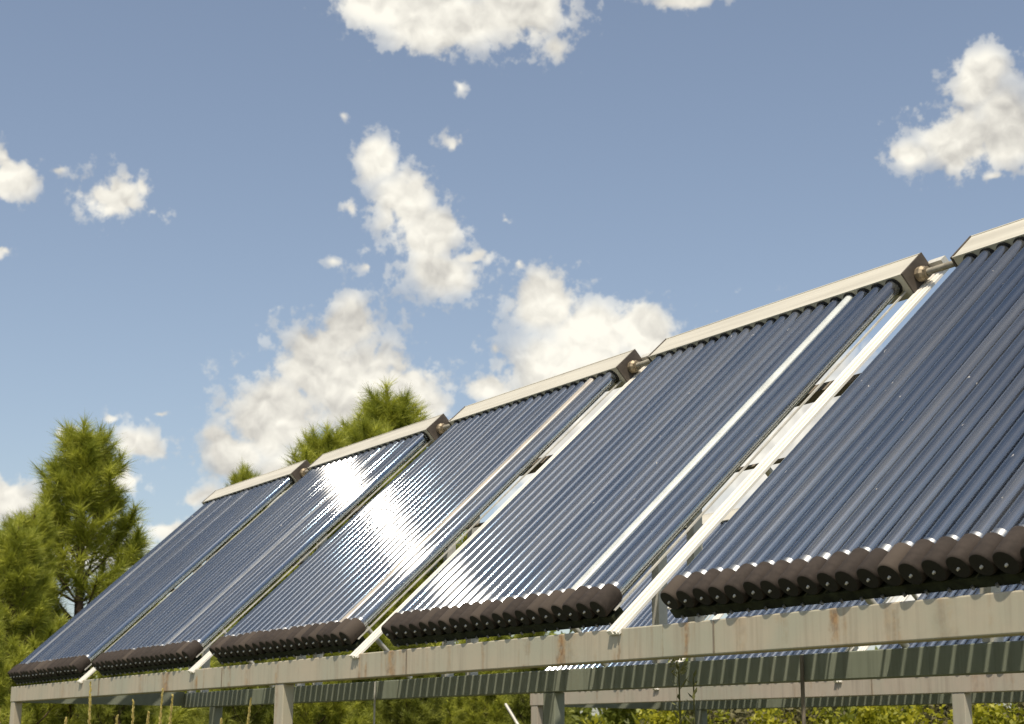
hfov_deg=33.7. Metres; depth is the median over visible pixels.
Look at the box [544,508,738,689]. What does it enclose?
solar collector
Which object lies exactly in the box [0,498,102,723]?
pine tree
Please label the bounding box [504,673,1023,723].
steel rack
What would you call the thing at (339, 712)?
pine tree
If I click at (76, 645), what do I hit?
solar collector
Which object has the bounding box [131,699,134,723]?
grass stalk
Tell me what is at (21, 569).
pine tree
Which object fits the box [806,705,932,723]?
shrub
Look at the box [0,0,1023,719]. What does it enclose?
sky
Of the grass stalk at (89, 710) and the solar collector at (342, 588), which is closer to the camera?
the grass stalk at (89, 710)
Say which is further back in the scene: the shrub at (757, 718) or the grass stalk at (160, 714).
the shrub at (757, 718)
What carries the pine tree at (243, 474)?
on the ground
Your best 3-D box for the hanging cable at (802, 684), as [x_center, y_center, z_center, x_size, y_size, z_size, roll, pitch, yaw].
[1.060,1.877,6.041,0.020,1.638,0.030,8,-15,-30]
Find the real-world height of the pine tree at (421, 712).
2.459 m
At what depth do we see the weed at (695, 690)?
5.85 m
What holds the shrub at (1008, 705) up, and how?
on the ground
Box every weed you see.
[669,658,688,723]
[681,669,697,723]
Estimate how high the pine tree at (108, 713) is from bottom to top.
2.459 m
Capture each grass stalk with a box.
[88,681,91,723]
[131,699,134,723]
[146,711,149,723]
[158,688,163,723]
[169,694,173,723]
[247,698,251,723]
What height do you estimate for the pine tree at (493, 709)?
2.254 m
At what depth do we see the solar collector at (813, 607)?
10.78 m
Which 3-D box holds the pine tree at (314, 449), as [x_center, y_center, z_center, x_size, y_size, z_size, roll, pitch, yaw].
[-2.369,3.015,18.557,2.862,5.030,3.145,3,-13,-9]
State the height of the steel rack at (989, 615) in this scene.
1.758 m
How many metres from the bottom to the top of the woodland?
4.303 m
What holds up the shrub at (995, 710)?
on the ground
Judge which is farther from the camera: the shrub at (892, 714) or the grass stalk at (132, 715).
the shrub at (892, 714)
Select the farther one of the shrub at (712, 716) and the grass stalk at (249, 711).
the shrub at (712, 716)
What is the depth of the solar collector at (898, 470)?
4.78 m
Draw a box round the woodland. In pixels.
[57,628,1014,723]
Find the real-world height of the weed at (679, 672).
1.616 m
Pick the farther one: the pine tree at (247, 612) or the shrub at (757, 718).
the pine tree at (247, 612)
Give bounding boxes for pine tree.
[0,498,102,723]
[0,515,111,723]
[0,606,35,723]
[5,414,236,723]
[71,618,168,723]
[154,458,267,723]
[172,420,409,723]
[190,573,292,723]
[201,621,274,723]
[209,377,524,723]
[268,651,385,723]
[295,405,480,723]
[366,643,450,723]
[449,670,512,723]
[505,631,575,723]
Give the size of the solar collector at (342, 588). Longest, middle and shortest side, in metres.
2.041 x 2.035 x 0.954 m
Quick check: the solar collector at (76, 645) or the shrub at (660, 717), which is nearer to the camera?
the solar collector at (76, 645)
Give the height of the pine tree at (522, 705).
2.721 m
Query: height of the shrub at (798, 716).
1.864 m
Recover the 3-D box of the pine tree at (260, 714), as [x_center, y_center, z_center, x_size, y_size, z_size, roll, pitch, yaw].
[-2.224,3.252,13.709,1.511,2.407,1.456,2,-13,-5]
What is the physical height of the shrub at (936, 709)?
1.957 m
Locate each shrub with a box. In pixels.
[581,709,735,723]
[640,709,770,723]
[725,707,845,723]
[746,708,826,723]
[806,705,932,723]
[855,705,934,723]
[873,703,1023,723]
[912,703,1023,723]
[972,703,1023,721]
[1000,713,1017,723]
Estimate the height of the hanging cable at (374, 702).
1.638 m
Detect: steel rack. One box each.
[9,590,1023,723]
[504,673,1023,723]
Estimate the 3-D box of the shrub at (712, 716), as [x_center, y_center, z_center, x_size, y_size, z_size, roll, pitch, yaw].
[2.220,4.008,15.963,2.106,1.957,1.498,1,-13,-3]
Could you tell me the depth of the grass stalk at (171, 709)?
5.77 m
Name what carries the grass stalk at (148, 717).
on the ground
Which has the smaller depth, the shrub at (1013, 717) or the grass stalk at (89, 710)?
the grass stalk at (89, 710)
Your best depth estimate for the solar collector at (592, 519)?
6.18 m
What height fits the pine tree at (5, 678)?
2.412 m
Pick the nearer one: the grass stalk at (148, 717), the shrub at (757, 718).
the grass stalk at (148, 717)
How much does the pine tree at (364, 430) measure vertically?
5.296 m
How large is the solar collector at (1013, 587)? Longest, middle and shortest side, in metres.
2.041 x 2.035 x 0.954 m
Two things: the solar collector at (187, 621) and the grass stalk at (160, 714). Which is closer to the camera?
the grass stalk at (160, 714)
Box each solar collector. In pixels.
[8,460,309,692]
[92,413,450,685]
[209,349,650,676]
[381,252,955,663]
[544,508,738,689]
[660,218,1023,642]
[704,594,918,682]
[879,584,1023,648]
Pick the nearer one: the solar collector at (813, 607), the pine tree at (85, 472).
the solar collector at (813, 607)
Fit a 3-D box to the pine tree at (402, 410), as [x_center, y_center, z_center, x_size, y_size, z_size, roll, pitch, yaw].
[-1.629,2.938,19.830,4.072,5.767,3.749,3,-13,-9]

